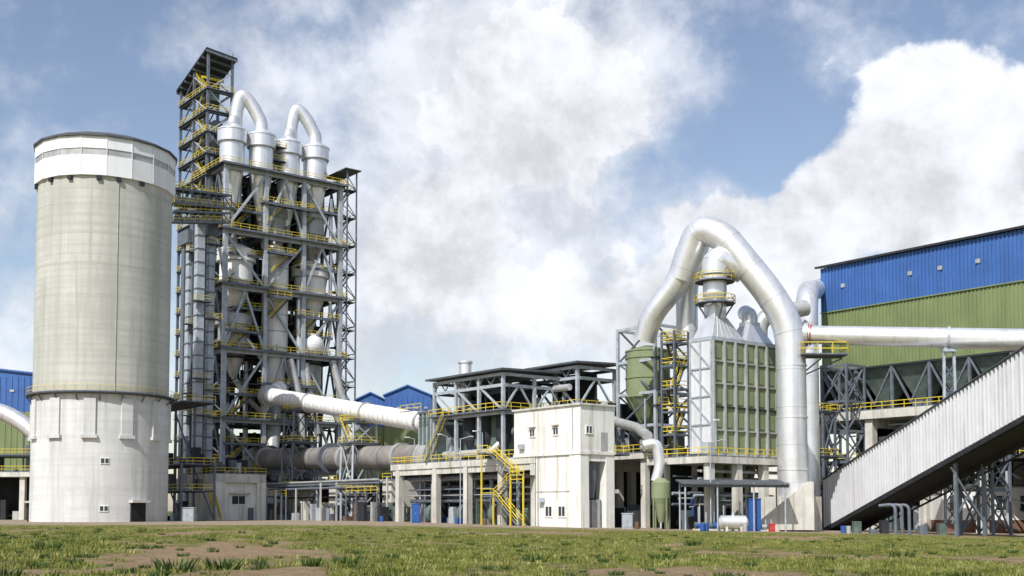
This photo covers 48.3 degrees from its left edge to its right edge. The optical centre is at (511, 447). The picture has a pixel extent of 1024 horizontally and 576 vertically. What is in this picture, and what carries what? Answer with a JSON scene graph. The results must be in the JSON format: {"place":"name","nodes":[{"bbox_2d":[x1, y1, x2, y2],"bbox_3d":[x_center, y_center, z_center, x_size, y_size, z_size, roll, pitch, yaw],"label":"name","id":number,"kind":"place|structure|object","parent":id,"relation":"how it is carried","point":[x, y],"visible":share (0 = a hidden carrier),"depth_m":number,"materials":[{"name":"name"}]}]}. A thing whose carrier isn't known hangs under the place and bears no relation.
{"place":"outdoors","nodes":[
{"label":"outdoors","id":0,"kind":"place"},
{"bbox_2d":[0,511,1023,575],"bbox_3d":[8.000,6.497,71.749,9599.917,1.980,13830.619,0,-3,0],"label":"ground","id":1,"kind":"structure","parent":0,"point":[199,549],"depth_m":65.09,"materials":[{"name":"green plant"}]},
{"bbox_2d":[0,403,29,519],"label":"loading gantry","id":2,"kind":"object","parent":1,"relation":"on","point":[14,488],"visible":0.47,"depth_m":221.66,"materials":[{"name":"metal"}]},
{"bbox_2d":[0,369,32,470],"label":"blue roofed hall","id":3,"kind":"structure","parent":1,"relation":"on","point":[14,384],"depth_m":262.88,"materials":[{"name":"blue metal"}]},
{"bbox_2d":[23,131,176,521],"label":"concrete silo","id":4,"kind":"object","parent":1,"relation":"on","point":[99,438],"visible":0.99,"depth_m":179.34,"materials":[{"name":"grey concrete"}]},
{"bbox_2d":[177,229,193,502],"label":"bucket elevator","id":5,"kind":"object","parent":1,"relation":"on","point":[185,237],"visible":0.46,"depth_m":223.13,"materials":[{"name":"metal"}]},
{"bbox_2d":[181,507,196,520],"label":"grey equipment cabinet","id":6,"kind":"object","parent":1,"relation":"on","point":[188,513],"visible":0.93,"depth_m":188.85,"materials":[{"name":"metal"}]},
{"bbox_2d":[168,394,215,520],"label":"link gantry","id":7,"kind":"object","parent":1,"relation":"on","point":[196,457],"visible":0.39,"depth_m":203.46,"materials":[{"name":"grey metal"}]},
{"bbox_2d":[188,196,213,506],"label":"bucket elevator","id":8,"kind":"object","parent":1,"relation":"on","point":[197,328],"visible":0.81,"depth_m":220.87,"materials":[{"name":"metal"}]},
{"bbox_2d":[172,204,230,224],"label":"conveyor bridge","id":9,"kind":"structure","parent":8,"relation":"attached to","point":[177,218],"depth_m":216.23,"materials":[{"name":"grey paint"}]},
{"bbox_2d":[172,182,231,210],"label":"conveyor bridge","id":10,"kind":"structure","parent":8,"relation":"attached to","point":[186,200],"depth_m":217.86,"materials":[{"name":"grey paint"}]},
{"bbox_2d":[173,47,237,502],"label":"steel stair tower","id":11,"kind":"structure","parent":1,"relation":"on","point":[205,77],"depth_m":244.98,"materials":[{"name":"grey metal"}]},
{"bbox_2d":[202,224,223,458],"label":"bucket elevator","id":12,"kind":"object","parent":1,"relation":"on","point":[212,231],"visible":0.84,"depth_m":224.69,"materials":[{"name":"metal"}]},
{"bbox_2d":[187,457,325,519],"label":"concrete tower base","id":13,"kind":"object","parent":1,"relation":"on","point":[240,492],"visible":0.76,"depth_m":214.99,"materials":[{"name":"grey concrete"}]},
{"bbox_2d":[189,90,361,480],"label":"preheater tower","id":14,"kind":"structure","parent":13,"relation":"on","point":[283,237],"depth_m":241.25,"materials":[{"name":"metal"}]},
{"bbox_2d":[277,403,319,519],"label":"steel trestle","id":15,"kind":"object","parent":1,"relation":"on","point":[294,441],"visible":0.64,"depth_m":220.59,"materials":[{"name":"yellow paint"}]},
{"bbox_2d":[244,443,425,519],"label":"rotary kiln","id":16,"kind":"object","parent":1,"relation":"on","point":[325,458],"visible":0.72,"depth_m":208.94,"materials":[{"name":"grey paint"}]},
{"bbox_2d":[335,414,382,515],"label":"steel trestle","id":17,"kind":"object","parent":1,"relation":"on","point":[352,442],"visible":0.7,"depth_m":203.86,"materials":[{"name":"yellow paint"}]},
{"bbox_2d":[266,476,462,521],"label":"pump and pipe rack","id":18,"kind":"object","parent":1,"relation":"on","point":[325,510],"visible":0.57,"depth_m":201.61,"materials":[{"name":"metal"}]},
{"bbox_2d":[356,392,384,477],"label":"blue roofed hall","id":19,"kind":"structure","parent":1,"relation":"on","point":[373,398],"depth_m":303.70,"materials":[{"name":"blue metal"}]},
{"bbox_2d":[383,384,442,476],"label":"blue roofed hall","id":20,"kind":"structure","parent":1,"relation":"on","point":[406,395],"depth_m":301.01,"materials":[{"name":"blue metal"}]},
{"bbox_2d":[411,503,419,522],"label":"blue equipment cabinet","id":21,"kind":"object","parent":1,"relation":"on","point":[415,512],"visible":0.93,"depth_m":171.21,"materials":[{"name":"metal"}]},
{"bbox_2d":[460,436,472,523],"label":"street lamp","id":22,"kind":"object","parent":1,"relation":"on","point":[460,477],"visible":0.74,"depth_m":167.90,"materials":[{"name":"metal"}]},
{"bbox_2d":[482,518,486,524],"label":"steel barrel","id":23,"kind":"object","parent":1,"relation":"on","point":[484,521],"visible":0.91,"depth_m":159.41,"materials":[{"name":"brown metal"}]},
{"bbox_2d":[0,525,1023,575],"bbox_3d":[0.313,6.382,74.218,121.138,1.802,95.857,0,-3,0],"label":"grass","id":24,"kind":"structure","parent":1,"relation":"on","point":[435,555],"depth_m":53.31,"materials":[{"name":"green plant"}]},
{"bbox_2d":[0,528,1023,575],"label":"weed clumps","id":25,"kind":"object","parent":1,"relation":"on","point":[228,564],"visible":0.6,"depth_m":45.58,"materials":[{"name":"green plant"}]},
{"bbox_2d":[391,430,653,525],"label":"raised concrete deck","id":26,"kind":"structure","parent":1,"relation":"on","point":[498,490],"depth_m":170.15,"materials":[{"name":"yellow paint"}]},
{"bbox_2d":[258,381,462,461],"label":"tertiary air duct","id":27,"kind":"object","parent":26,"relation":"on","point":[278,393],"visible":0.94,"depth_m":201.66,"materials":[{"name":"silver metal"}]},
{"bbox_2d":[424,359,573,462],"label":"clinker cooler shed","id":28,"kind":"structure","parent":26,"relation":"on","point":[492,404],"depth_m":172.25,"materials":[{"name":"metal"}]},
{"bbox_2d":[525,360,615,410],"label":"crane shed","id":29,"kind":"structure","parent":26,"relation":"on","point":[580,385],"depth_m":172.16,"materials":[{"name":"metal"}]},
{"bbox_2d":[512,402,629,527],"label":"white control building","id":30,"kind":"structure","parent":1,"relation":"on","point":[570,447],"depth_m":153.16,"materials":[{"name":"concrete"}]},
{"bbox_2d":[621,513,632,528],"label":"grey equipment cabinet","id":31,"kind":"object","parent":1,"relation":"on","point":[627,520],"visible":0.93,"depth_m":147.15,"materials":[{"name":"metal"}]},
{"bbox_2d":[601,402,670,528],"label":"dust pipe with hopper","id":32,"kind":"object","parent":1,"relation":"on","point":[660,491],"visible":0.86,"depth_m":149.46,"materials":[{"name":"metal"}]},
{"bbox_2d":[634,521,639,528],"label":"steel barrel","id":33,"kind":"object","parent":1,"relation":"on","point":[636,526],"visible":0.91,"depth_m":145.40,"materials":[{"name":"brown metal"}]},
{"bbox_2d":[582,324,697,527],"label":"hopper silo in steel frame","id":34,"kind":"object","parent":1,"relation":"on","point":[642,397],"visible":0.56,"depth_m":168.23,"materials":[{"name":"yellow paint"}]},
{"bbox_2d":[660,329,689,455],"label":"yellow stair tower","id":35,"kind":"structure","parent":1,"relation":"on","point":[674,389],"depth_m":159.15,"materials":[{"name":"grey metal"}]},
{"bbox_2d":[700,523,704,530],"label":"steel barrel","id":36,"kind":"object","parent":1,"relation":"on","point":[702,526],"visible":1,"depth_m":138.42,"materials":[{"name":"blue paint"}]},
{"bbox_2d":[705,523,708,530],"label":"steel barrel","id":37,"kind":"object","parent":1,"relation":"on","point":[706,526],"visible":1,"depth_m":138.80,"materials":[{"name":"blue paint"}]},
{"bbox_2d":[647,247,776,529],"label":"bag filter house","id":38,"kind":"structure","parent":1,"relation":"on","point":[732,386],"depth_m":153.29,"materials":[{"name":"metal"}]},
{"bbox_2d":[710,439,725,522],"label":"street lamp","id":39,"kind":"object","parent":1,"relation":"on","point":[710,481],"visible":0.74,"depth_m":142.83,"materials":[{"name":"metal"}]},
{"bbox_2d":[675,479,789,531],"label":"pump shelter","id":40,"kind":"object","parent":1,"relation":"on","point":[713,525],"visible":0.56,"depth_m":142.16,"materials":[{"name":"metal"}]},
{"bbox_2d":[718,513,748,531],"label":"horizontal tank","id":41,"kind":"object","parent":1,"relation":"on","point":[727,522],"visible":0.92,"depth_m":139.50,"materials":[{"name":"metal"}]},
{"bbox_2d":[742,524,747,531],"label":"steel barrel","id":42,"kind":"object","parent":1,"relation":"on","point":[744,527],"visible":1,"depth_m":138.41,"materials":[{"name":"white metal"}]},
{"bbox_2d":[746,498,761,530],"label":"blue equipment cabinet","id":43,"kind":"object","parent":1,"relation":"on","point":[757,513],"visible":0.87,"depth_m":142.64,"materials":[{"name":"metal"}]},
{"bbox_2d":[768,524,775,531],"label":"red fire cabinet","id":44,"kind":"object","parent":1,"relation":"on","point":[771,527],"visible":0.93,"depth_m":139.37,"materials":[{"name":"metal"}]},
{"bbox_2d":[761,482,813,529],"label":"concrete ramp footing","id":45,"kind":"object","parent":1,"relation":"on","point":[800,508],"visible":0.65,"depth_m":145.26,"materials":[{"name":"white concrete"}]},
{"bbox_2d":[634,217,821,531],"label":"exhaust gas duct","id":46,"kind":"object","parent":45,"relation":"on","point":[699,237],"visible":0.92,"depth_m":152.08,"materials":[{"name":"metal"}]},
{"bbox_2d":[757,279,824,496],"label":"vent duct","id":47,"kind":"object","parent":1,"relation":"on","point":[810,293],"visible":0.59,"depth_m":171.14,"materials":[{"name":"metal"}]},
{"bbox_2d":[819,403,838,529],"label":"lattice steel tower","id":48,"kind":"structure","parent":1,"relation":"on","point":[824,448],"depth_m":172.90,"materials":[{"name":"metal"}]},
{"bbox_2d":[840,526,845,532],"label":"steel barrel","id":49,"kind":"object","parent":1,"relation":"on","point":[843,529],"visible":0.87,"depth_m":135.41,"materials":[{"name":"blue paint"}]},
{"bbox_2d":[820,362,866,529],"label":"lattice steel tower","id":50,"kind":"structure","parent":1,"relation":"on","point":[841,433],"depth_m":177.90,"materials":[{"name":"grey metal"}]},
{"bbox_2d":[846,526,850,532],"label":"steel barrel","id":51,"kind":"object","parent":1,"relation":"on","point":[848,529],"visible":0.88,"depth_m":135.40,"materials":[{"name":"white metal"}]},
{"bbox_2d":[852,503,946,534],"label":"bent process pipes","id":52,"kind":"object","parent":1,"relation":"on","point":[884,527],"visible":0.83,"depth_m":141.13,"materials":[{"name":"metal"}]},
{"bbox_2d":[800,323,1023,524],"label":"horizontal gas duct","id":53,"kind":"object","parent":1,"relation":"on","point":[949,339],"visible":0.81,"depth_m":146.64,"materials":[{"name":"metal"}]},
{"bbox_2d":[815,225,1023,532],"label":"blue and green raw mill hall","id":54,"kind":"object","parent":1,"relation":"on","point":[975,281],"visible":0.54,"depth_m":173.02,"materials":[{"name":"metal"}]},
{"bbox_2d":[823,346,1023,535],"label":"inclined conveyor gallery","id":55,"kind":"object","parent":1,"relation":"on","point":[974,425],"visible":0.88,"depth_m":137.03,"materials":[{"name":"metal"}]},
{"bbox_2d":[931,484,1023,532],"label":"site office","id":56,"kind":"structure","parent":1,"relation":"on","point":[937,510],"depth_m":164.76,"materials":[{"name":"concrete"}]},
{"bbox_2d":[958,455,1012,535],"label":"lattice steel tower","id":57,"kind":"structure","parent":1,"relation":"on","point":[991,489],"depth_m":141.35,"materials":[{"name":"grey metal"}]},
{"bbox_2d":[0,0,1023,510],"label":"sky","id":58,"kind":"structure","parent":0,"point":[533,173],"materials":[{"name":"white"}]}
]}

